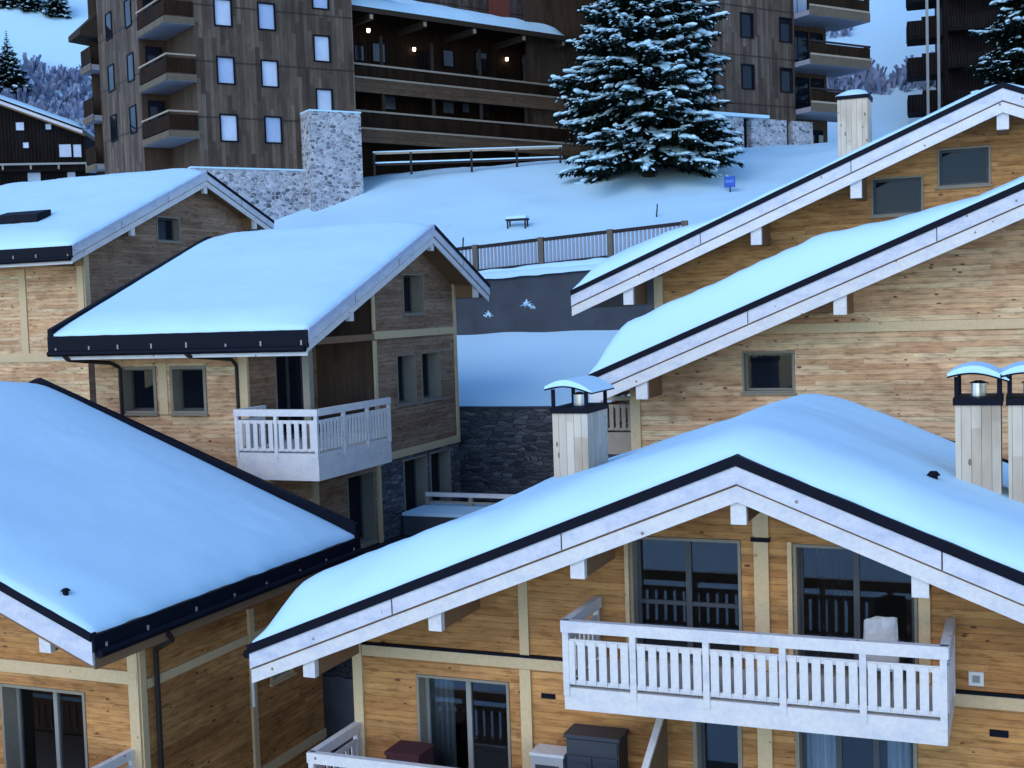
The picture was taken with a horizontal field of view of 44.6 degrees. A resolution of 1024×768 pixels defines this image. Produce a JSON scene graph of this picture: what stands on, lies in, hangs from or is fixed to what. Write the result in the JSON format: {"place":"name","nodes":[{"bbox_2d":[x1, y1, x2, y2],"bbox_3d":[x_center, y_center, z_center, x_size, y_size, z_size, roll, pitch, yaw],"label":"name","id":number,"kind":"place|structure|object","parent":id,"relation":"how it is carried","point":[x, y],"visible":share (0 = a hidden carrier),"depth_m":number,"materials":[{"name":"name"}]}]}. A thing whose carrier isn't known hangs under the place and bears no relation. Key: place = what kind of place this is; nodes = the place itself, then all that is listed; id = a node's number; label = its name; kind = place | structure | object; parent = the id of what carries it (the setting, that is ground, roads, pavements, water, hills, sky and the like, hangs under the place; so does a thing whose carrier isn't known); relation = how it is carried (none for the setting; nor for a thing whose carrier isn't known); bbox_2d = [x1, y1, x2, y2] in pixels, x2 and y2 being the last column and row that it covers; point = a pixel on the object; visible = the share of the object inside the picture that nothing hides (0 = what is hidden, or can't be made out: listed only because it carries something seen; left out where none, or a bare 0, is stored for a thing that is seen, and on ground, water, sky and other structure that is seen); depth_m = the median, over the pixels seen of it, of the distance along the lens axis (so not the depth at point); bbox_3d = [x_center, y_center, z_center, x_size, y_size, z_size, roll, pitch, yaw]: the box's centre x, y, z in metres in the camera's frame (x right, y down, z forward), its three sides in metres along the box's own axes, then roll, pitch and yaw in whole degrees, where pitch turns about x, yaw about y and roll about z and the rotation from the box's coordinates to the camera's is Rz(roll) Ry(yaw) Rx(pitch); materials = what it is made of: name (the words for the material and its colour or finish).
{"place":"outdoors","nodes":[
{"label":"outdoors","id":0,"kind":"place"},
{"bbox_2d":[359,500,499,555],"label":"yard","id":1,"kind":"structure","parent":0,"point":[385,543],"depth_m":35.97,"materials":[{"name":"white snow"}]},
{"bbox_2d":[0,168,273,402],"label":"chalet","id":2,"kind":"object","parent":1,"relation":"on","point":[69,246],"visible":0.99,"depth_m":44.27,"materials":[{"name":"brown wood"}]},
{"bbox_2d":[0,209,50,224],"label":"roof window","id":3,"kind":"structure","parent":2,"relation":"in","point":[36,215],"depth_m":44.42,"materials":[{"name":"metal"}]},
{"bbox_2d":[156,216,182,243],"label":"window","id":4,"kind":"structure","parent":2,"relation":"in","point":[168,228],"depth_m":47.47,"materials":[{"name":"grey wood"}]},
{"bbox_2d":[47,221,489,548],"bbox_3d":[-6.535,-0.145,37.462,8.350,9.335,11.544,0,4,22],"label":"chalet","id":5,"kind":"object","parent":1,"relation":"on","point":[318,365],"visible":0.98,"depth_m":34.54,"materials":[{"name":"brown wood"}]},
{"bbox_2d":[120,366,158,415],"bbox_3d":[-10.199,0.182,34.499,1.280,1.346,0.495,0,4,22],"label":"window","id":6,"kind":"structure","parent":5,"relation":"in","point":[139,382],"depth_m":34.67,"materials":[{"name":"grey wood"}]},
{"bbox_2d":[169,365,208,415],"bbox_3d":[-8.673,0.170,33.872,1.260,1.346,0.495,0,4,22],"label":"window","id":7,"kind":"structure","parent":5,"relation":"in","point":[188,384],"depth_m":34.03,"materials":[{"name":"grey wood"}]},
{"bbox_2d":[274,356,303,439],"bbox_3d":[-6.218,0.326,35.002,0.260,2.416,1.730,0,4,22],"label":"door","id":8,"kind":"structure","parent":5,"relation":"in","point":[288,369],"depth_m":35.04,"materials":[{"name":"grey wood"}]},
{"bbox_2d":[346,469,378,547],"bbox_3d":[-4.368,3.519,34.893,0.520,2.096,1.630,0,4,22],"label":"window","id":9,"kind":"structure","parent":5,"relation":"in","point":[361,503],"depth_m":35.51,"materials":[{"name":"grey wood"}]},
{"bbox_2d":[396,353,419,406],"bbox_3d":[-3.344,-0.126,37.478,0.540,1.546,1.320,0,4,22],"label":"window","id":10,"kind":"structure","parent":5,"relation":"in","point":[405,363],"depth_m":37.97,"materials":[{"name":"grey wood"}]},
{"bbox_2d":[402,274,426,315],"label":"window","id":11,"kind":"structure","parent":5,"relation":"in","point":[412,284],"depth_m":38.48,"materials":[{"name":"grey wood"}]},
{"bbox_2d":[403,454,428,510],"bbox_3d":[-3.087,3.296,38.013,0.520,2.176,1.690,0,4,22],"label":"window","id":12,"kind":"structure","parent":5,"relation":"in","point":[415,469],"depth_m":38.62,"materials":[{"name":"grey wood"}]},
{"bbox_2d":[421,351,443,402],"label":"window","id":13,"kind":"structure","parent":5,"relation":"in","point":[430,360],"depth_m":39.56,"materials":[{"name":"grey wood"}]},
{"bbox_2d":[429,447,451,500],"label":"window","id":14,"kind":"structure","parent":5,"relation":"in","point":[440,460],"depth_m":40.21,"materials":[{"name":"grey wood"}]},
{"bbox_2d":[402,492,514,534],"bbox_3d":[-0.053,3.839,36.651,6.020,1.060,2.120,0,4,22],"label":"deck rail","id":15,"kind":"object","parent":1,"relation":"on","point":[429,514],"visible":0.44,"depth_m":36.98,"materials":[{"name":"wood"}]},
{"bbox_2d":[459,406,621,500],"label":"retaining wall","id":16,"kind":"structure","parent":1,"relation":"on","point":[505,449],"depth_m":42.53,"materials":[{"name":"stone"}]},
{"bbox_2d":[570,82,1023,315],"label":"chalet","id":17,"kind":"object","parent":1,"relation":"on","point":[969,145],"visible":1,"depth_m":31.94,"materials":[{"name":"brown wood"}]},
{"bbox_2d":[869,175,923,217],"bbox_3d":[9.848,-4.774,31.888,1.360,1.016,0.320,0,4,22],"label":"window","id":18,"kind":"structure","parent":17,"relation":"in","point":[901,196],"depth_m":31.97,"materials":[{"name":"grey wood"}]},
{"bbox_2d":[936,145,992,189],"bbox_3d":[11.317,-5.414,31.238,1.340,1.016,0.320,0,4,22],"label":"window","id":19,"kind":"structure","parent":17,"relation":"in","point":[969,166],"depth_m":31.31,"materials":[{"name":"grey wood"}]},
{"bbox_2d":[589,176,1023,459],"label":"chalet","id":20,"kind":"object","parent":1,"relation":"on","point":[899,318],"visible":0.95,"depth_m":28.15,"materials":[{"name":"brown wood"}]},
{"bbox_2d":[740,351,796,394],"bbox_3d":[6.071,-0.265,29.453,1.320,1.026,0.340,0,4,22],"label":"window","id":21,"kind":"structure","parent":20,"relation":"in","point":[763,372],"depth_m":29.55,"materials":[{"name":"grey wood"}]},
{"bbox_2d":[0,0,935,141],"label":"mountain","id":22,"kind":"structure","parent":0,"point":[882,33],"depth_m":119.92,"materials":[{"name":"white snow"}]},
{"bbox_2d":[0,0,24,8],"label":"spruce tree","id":23,"kind":"object","parent":22,"relation":"on","point":[9,4],"visible":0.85,"depth_m":139.19,"materials":[{"name":"green plant"}]},
{"bbox_2d":[0,31,31,100],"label":"spruce tree","id":24,"kind":"object","parent":22,"relation":"on","point":[11,75],"visible":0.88,"depth_m":120.39,"materials":[{"name":"green plant"}]},
{"bbox_2d":[16,0,45,12],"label":"spruce tree","id":25,"kind":"object","parent":22,"relation":"on","point":[33,5],"visible":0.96,"depth_m":139.26,"materials":[{"name":"green plant"}]},
{"bbox_2d":[41,0,72,18],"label":"spruce tree","id":26,"kind":"object","parent":22,"relation":"on","point":[56,7],"visible":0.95,"depth_m":139.41,"materials":[{"name":"green plant"}]},
{"bbox_2d":[0,27,935,133],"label":"shrubs","id":27,"kind":"object","parent":22,"relation":"on","point":[68,104],"visible":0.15,"depth_m":119.62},
{"bbox_2d":[414,0,524,20],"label":"apartment building","id":28,"kind":"structure","parent":22,"relation":"on","point":[509,8],"depth_m":85.93,"materials":[{"name":"wood"}]},
{"bbox_2d":[906,0,1008,117],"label":"apartment building","id":29,"kind":"structure","parent":22,"relation":"on","point":[947,26],"depth_m":94.61,"materials":[{"name":"brown wood"}]},
{"bbox_2d":[963,0,1023,93],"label":"spruce tree","id":30,"kind":"object","parent":22,"relation":"on","point":[1006,63],"visible":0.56,"depth_m":74.74,"materials":[{"name":"green plant"}]},
{"bbox_2d":[457,330,629,405],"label":"snow bank","id":31,"kind":"structure","parent":0,"point":[511,369],"depth_m":45.56,"materials":[{"name":"white snow"}]},
{"bbox_2d":[274,139,875,268],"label":"hillside","id":32,"kind":"structure","parent":0,"point":[477,205],"depth_m":59.66,"materials":[{"name":"white snow"}]},
{"bbox_2d":[68,0,363,220],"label":"apartment building","id":33,"kind":"structure","parent":32,"relation":"on","point":[253,102],"depth_m":63.91,"materials":[{"name":"wood"}]},
{"bbox_2d":[104,11,112,40],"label":"window","id":34,"kind":"structure","parent":33,"relation":"in","point":[108,16],"depth_m":67.88,"materials":[{"name":"glass"}]},
{"bbox_2d":[107,63,114,92],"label":"window","id":35,"kind":"structure","parent":33,"relation":"in","point":[110,69],"depth_m":68.10,"materials":[{"name":"glass"}]},
{"bbox_2d":[110,113,117,142],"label":"window","id":36,"kind":"structure","parent":33,"relation":"in","point":[113,118],"depth_m":68.23,"materials":[{"name":"glass"}]},
{"bbox_2d":[123,0,131,28],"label":"window","id":37,"kind":"structure","parent":33,"relation":"in","point":[127,3],"depth_m":65.20,"materials":[{"name":"glass"}]},
{"bbox_2d":[126,52,134,82],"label":"window","id":38,"kind":"structure","parent":33,"relation":"in","point":[129,57],"depth_m":65.37,"materials":[{"name":"glass"}]},
{"bbox_2d":[129,104,137,134],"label":"window","id":39,"kind":"structure","parent":33,"relation":"in","point":[132,109],"depth_m":65.53,"materials":[{"name":"glass"}]},
{"bbox_2d":[143,0,159,26],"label":"door","id":40,"kind":"structure","parent":33,"relation":"in","point":[145,2],"depth_m":64.22,"materials":[{"name":"metal"}]},
{"bbox_2d":[145,46,162,81],"bbox_3d":[-18.498,-16.391,64.554,0.850,2.080,0.090,-4,4,-30],"label":"door","id":41,"kind":"structure","parent":33,"relation":"in","point":[151,53],"depth_m":64.44,"materials":[{"name":"glass"}]},
{"bbox_2d":[148,100,165,136],"bbox_3d":[-18.407,-13.648,64.723,0.850,2.080,0.090,-4,4,-30],"label":"door","id":42,"kind":"structure","parent":33,"relation":"in","point":[155,107],"depth_m":64.61,"materials":[{"name":"glass"}]},
{"bbox_2d":[213,0,232,27],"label":"window","id":43,"kind":"structure","parent":33,"relation":"in","point":[222,9],"depth_m":62.30,"materials":[{"name":"glass"}]},
{"bbox_2d":[216,56,235,84],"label":"window","id":44,"kind":"structure","parent":33,"relation":"in","point":[225,66],"depth_m":62.49,"materials":[{"name":"glass"}]},
{"bbox_2d":[219,113,238,141],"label":"window","id":45,"kind":"structure","parent":33,"relation":"in","point":[229,132],"depth_m":62.67,"materials":[{"name":"glass"}]},
{"bbox_2d":[257,2,275,30],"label":"window","id":46,"kind":"structure","parent":33,"relation":"in","point":[266,16],"depth_m":63.43,"materials":[{"name":"glass"}]},
{"bbox_2d":[260,59,279,87],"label":"window","id":47,"kind":"structure","parent":33,"relation":"in","point":[269,70],"depth_m":63.61,"materials":[{"name":"glass"}]},
{"bbox_2d":[264,116,282,143],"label":"window","id":48,"kind":"structure","parent":33,"relation":"in","point":[273,134],"depth_m":63.81,"materials":[{"name":"glass"}]},
{"bbox_2d":[312,0,328,9],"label":"window","id":49,"kind":"structure","parent":33,"relation":"in","point":[316,4],"depth_m":64.81,"materials":[{"name":"glass"}]},
{"bbox_2d":[313,34,330,62],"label":"window","id":50,"kind":"structure","parent":33,"relation":"in","point":[321,49],"depth_m":64.95,"materials":[{"name":"glass"}]},
{"bbox_2d":[315,88,333,109],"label":"window","id":51,"kind":"structure","parent":33,"relation":"in","point":[324,98],"depth_m":65.12,"materials":[{"name":"glass"}]},
{"bbox_2d":[373,145,561,175],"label":"fence","id":52,"kind":"object","parent":32,"relation":"on","point":[471,160],"visible":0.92,"depth_m":65.94,"materials":[{"name":"brown wood"}]},
{"bbox_2d":[351,0,584,176],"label":"apartment building","id":53,"kind":"structure","parent":32,"relation":"on","point":[428,76],"depth_m":72.25,"materials":[{"name":"wood"}]},
{"bbox_2d":[353,42,361,75],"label":"door","id":54,"kind":"structure","parent":53,"relation":"in","point":[358,49],"depth_m":69.66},
{"bbox_2d":[353,44,364,61],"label":"window","id":55,"kind":"structure","parent":53,"relation":"in","point":[362,47],"depth_m":69.69,"materials":[{"name":"glass"}]},
{"bbox_2d":[355,93,363,126],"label":"door","id":56,"kind":"structure","parent":53,"relation":"in","point":[358,97],"depth_m":69.78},
{"bbox_2d":[371,42,386,63],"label":"window","id":57,"kind":"structure","parent":53,"relation":"in","point":[374,45],"depth_m":70.39,"materials":[{"name":"glass"}]},
{"bbox_2d":[385,96,396,110],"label":"window","id":58,"kind":"structure","parent":53,"relation":"in","point":[390,102],"depth_m":71.08,"materials":[{"name":"glass"}]},
{"bbox_2d":[416,50,429,82],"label":"door","id":59,"kind":"structure","parent":53,"relation":"in","point":[422,56],"depth_m":72.38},
{"bbox_2d":[418,99,431,131],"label":"door","id":60,"kind":"structure","parent":53,"relation":"in","point":[424,106],"depth_m":72.54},
{"bbox_2d":[441,101,454,114],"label":"window","id":61,"kind":"structure","parent":53,"relation":"in","point":[448,108],"depth_m":73.59,"materials":[{"name":"glass"}]},
{"bbox_2d":[442,49,454,67],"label":"window","id":62,"kind":"structure","parent":53,"relation":"in","point":[447,55],"depth_m":73.48,"materials":[{"name":"glass"}]},
{"bbox_2d":[461,103,470,113],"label":"window","id":63,"kind":"structure","parent":53,"relation":"in","point":[465,108],"depth_m":74.37,"materials":[{"name":"glass"}]},
{"bbox_2d":[475,51,487,71],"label":"window","id":64,"kind":"structure","parent":53,"relation":"in","point":[484,55],"depth_m":75.06,"materials":[{"name":"glass"}]},
{"bbox_2d":[477,58,489,89],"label":"door","id":65,"kind":"structure","parent":53,"relation":"in","point":[484,74],"depth_m":75.21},
{"bbox_2d":[477,105,490,117],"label":"window","id":66,"kind":"structure","parent":53,"relation":"in","point":[489,116],"depth_m":75.30,"materials":[{"name":"glass"}]},
{"bbox_2d":[479,106,490,136],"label":"door","id":67,"kind":"structure","parent":53,"relation":"in","point":[489,119],"depth_m":75.32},
{"bbox_2d":[505,215,528,228],"bbox_3d":[0.244,-7.195,55.706,1.000,0.600,0.400,0,4,22],"label":"bench","id":68,"kind":"object","parent":32,"relation":"on","point":[525,218],"visible":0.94,"depth_m":55.56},
{"bbox_2d":[456,265,653,334],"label":"retaining wall","id":69,"kind":"structure","parent":32,"relation":"on","point":[534,300],"depth_m":48.15,"materials":[{"name":"concrete"}]},
{"bbox_2d":[456,220,687,272],"bbox_3d":[1.115,-4.996,48.443,11.720,2.022,0.450,0,4,22],"label":"railing","id":70,"kind":"object","parent":69,"relation":"on","point":[554,263],"visible":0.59,"depth_m":48.08,"materials":[{"name":"brown wood"}]},
{"bbox_2d":[546,0,744,183],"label":"spruce tree","id":71,"kind":"object","parent":32,"relation":"on","point":[643,84],"visible":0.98,"depth_m":57.82,"materials":[{"name":"green plant"}]},
{"bbox_2d":[524,0,870,161],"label":"apartment building","id":72,"kind":"structure","parent":32,"relation":"on","point":[786,59],"depth_m":73.19,"materials":[{"name":"wood"}]},
{"bbox_2d":[704,8,714,31],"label":"window","id":73,"kind":"structure","parent":72,"relation":"in","point":[708,28],"depth_m":70.00,"materials":[{"name":"glass"}]},
{"bbox_2d":[740,12,753,38],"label":"window","id":74,"kind":"structure","parent":72,"relation":"in","point":[746,27],"depth_m":71.45,"materials":[{"name":"glass"}]},
{"bbox_2d":[741,63,754,89],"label":"window","id":75,"kind":"structure","parent":72,"relation":"in","point":[747,74],"depth_m":71.62,"materials":[{"name":"glass"}]},
{"bbox_2d":[779,17,791,42],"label":"window","id":76,"kind":"structure","parent":72,"relation":"in","point":[785,24],"depth_m":73.02,"materials":[{"name":"glass"}]},
{"bbox_2d":[780,67,792,92],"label":"window","id":77,"kind":"structure","parent":72,"relation":"in","point":[786,76],"depth_m":73.20,"materials":[{"name":"glass"}]},
{"bbox_2d":[793,0,807,13],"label":"window","id":78,"kind":"structure","parent":72,"relation":"in","point":[799,5],"depth_m":75.24,"materials":[{"name":"glass"}]},
{"bbox_2d":[794,30,808,61],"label":"window","id":79,"kind":"structure","parent":72,"relation":"in","point":[801,38],"depth_m":75.39,"materials":[{"name":"glass"}]},
{"bbox_2d":[795,77,809,109],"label":"window","id":80,"kind":"structure","parent":72,"relation":"in","point":[802,94],"depth_m":75.56,"materials":[{"name":"glass"}]},
{"bbox_2d":[810,32,822,42],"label":"window","id":81,"kind":"structure","parent":72,"relation":"in","point":[816,36],"depth_m":76.02,"materials":[{"name":"glass"}]},
{"bbox_2d":[811,78,823,90],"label":"window","id":82,"kind":"structure","parent":72,"relation":"in","point":[818,83],"depth_m":76.21,"materials":[{"name":"glass"}]},
{"bbox_2d":[813,130,822,143],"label":"garage door","id":83,"kind":"structure","parent":72,"relation":"in","point":[816,133],"depth_m":76.34,"materials":[{"name":"glass"}]},
{"bbox_2d":[724,176,734,191],"bbox_3d":[9.949,-8.964,56.943,0.540,1.020,0.091,1,4,34],"label":"sign","id":84,"kind":"object","parent":32,"relation":"on","point":[729,181],"visible":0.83,"depth_m":56.91,"materials":[{"name":"blue metal"}]},
{"bbox_2d":[863,616,898,699],"bbox_3d":[5.198,3.852,17.650,0.500,1.053,0.584,0,4,22],"label":"balcony chair","id":85,"kind":"object","parent":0,"point":[880,628],"visible":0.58,"depth_m":17.73,"materials":[{"name":"white wood"}]},
{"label":"slope","id":86,"kind":"structure","parent":0,"visible":0},
{"bbox_2d":[0,95,95,185],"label":"chalet","id":87,"kind":"object","parent":86,"relation":"on","point":[37,144],"visible":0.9,"depth_m":79.70,"materials":[{"name":"brown wood"}]},
{"bbox_2d":[14,121,24,131],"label":"window","id":88,"kind":"structure","parent":87,"relation":"in","point":[19,125],"depth_m":79.53,"materials":[{"name":"glass"}]},
{"bbox_2d":[21,141,29,148],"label":"window","id":89,"kind":"structure","parent":87,"relation":"in","point":[25,144],"depth_m":79.65,"materials":[{"name":"glass"}]},
{"bbox_2d":[26,173,41,181],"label":"window","id":90,"kind":"structure","parent":87,"relation":"in","point":[30,177],"depth_m":79.83,"materials":[{"name":"glass"}]},
{"bbox_2d":[44,123,52,130],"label":"window","id":91,"kind":"structure","parent":87,"relation":"in","point":[47,127],"depth_m":79.77,"materials":[{"name":"glass"}]},
{"bbox_2d":[57,143,72,157],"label":"window","id":92,"kind":"structure","parent":87,"relation":"in","point":[64,149],"depth_m":80.00,"materials":[{"name":"glass"}]},
{"bbox_2d":[66,172,76,177],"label":"window","id":93,"kind":"structure","parent":87,"relation":"in","point":[68,174],"depth_m":80.14,"materials":[{"name":"glass"}]},
{"bbox_2d":[72,143,82,157],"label":"window","id":94,"kind":"structure","parent":87,"relation":"in","point":[77,152],"depth_m":80.10,"materials":[{"name":"glass"}]},
{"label":"driveway","id":95,"kind":"structure","parent":0,"visible":0},
{"bbox_2d":[0,378,363,767],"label":"chalet","id":96,"kind":"object","parent":95,"relation":"on","point":[151,580],"visible":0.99,"depth_m":24.36,"materials":[{"name":"brown wood"}]},
{"bbox_2d":[0,683,88,767],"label":"window","id":97,"kind":"structure","parent":96,"relation":"in","point":[42,727],"depth_m":24.06,"materials":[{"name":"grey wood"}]},
{"bbox_2d":[269,668,296,686],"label":"window","id":98,"kind":"structure","parent":96,"relation":"in","point":[276,679],"depth_m":27.05,"materials":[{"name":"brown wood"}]},
{"bbox_2d":[322,657,354,754],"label":"retaining wall","id":99,"kind":"structure","parent":95,"relation":"on","point":[338,698],"depth_m":30.68,"materials":[{"name":"stone"}]},
{"bbox_2d":[243,361,1023,767],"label":"chalet","id":100,"kind":"object","parent":95,"relation":"on","point":[715,595],"visible":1,"depth_m":18.72,"materials":[{"name":"brown wood"}]},
{"bbox_2d":[384,740,434,764],"bbox_3d":[-1.687,6.471,20.762,0.640,0.860,0.590,0,4,22],"label":"cushion box","id":101,"kind":"object","parent":100,"relation":"on","point":[411,751],"visible":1,"depth_m":20.62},
{"bbox_2d":[416,674,511,767],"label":"window","id":102,"kind":"structure","parent":100,"relation":"in","point":[467,720],"depth_m":21.65,"materials":[{"name":"grey glass"}]},
{"bbox_2d":[529,743,566,767],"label":"wooden storage cabinet","id":103,"kind":"object","parent":100,"relation":"on","point":[547,756],"visible":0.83,"depth_m":19.87,"materials":[{"name":"white wood"}]},
{"bbox_2d":[563,723,628,767],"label":"storage cabinet","id":104,"kind":"object","parent":100,"relation":"on","point":[592,746],"visible":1,"depth_m":19.55,"materials":[{"name":"grey paint"}]},
{"bbox_2d":[629,536,743,668],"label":"window","id":105,"kind":"structure","parent":100,"relation":"in","point":[679,582],"depth_m":21.02,"materials":[{"name":"grey glass"}]},
{"bbox_2d":[692,721,742,767],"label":"window","id":106,"kind":"structure","parent":100,"relation":"in","point":[714,745],"depth_m":21.15,"materials":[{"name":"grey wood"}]},
{"bbox_2d":[793,544,918,682],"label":"window","id":107,"kind":"structure","parent":100,"relation":"in","point":[837,588],"depth_m":18.96,"materials":[{"name":"grey glass"}]},
{"bbox_2d":[795,731,917,767],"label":"window","id":108,"kind":"structure","parent":100,"relation":"in","point":[812,750],"depth_m":19.07,"materials":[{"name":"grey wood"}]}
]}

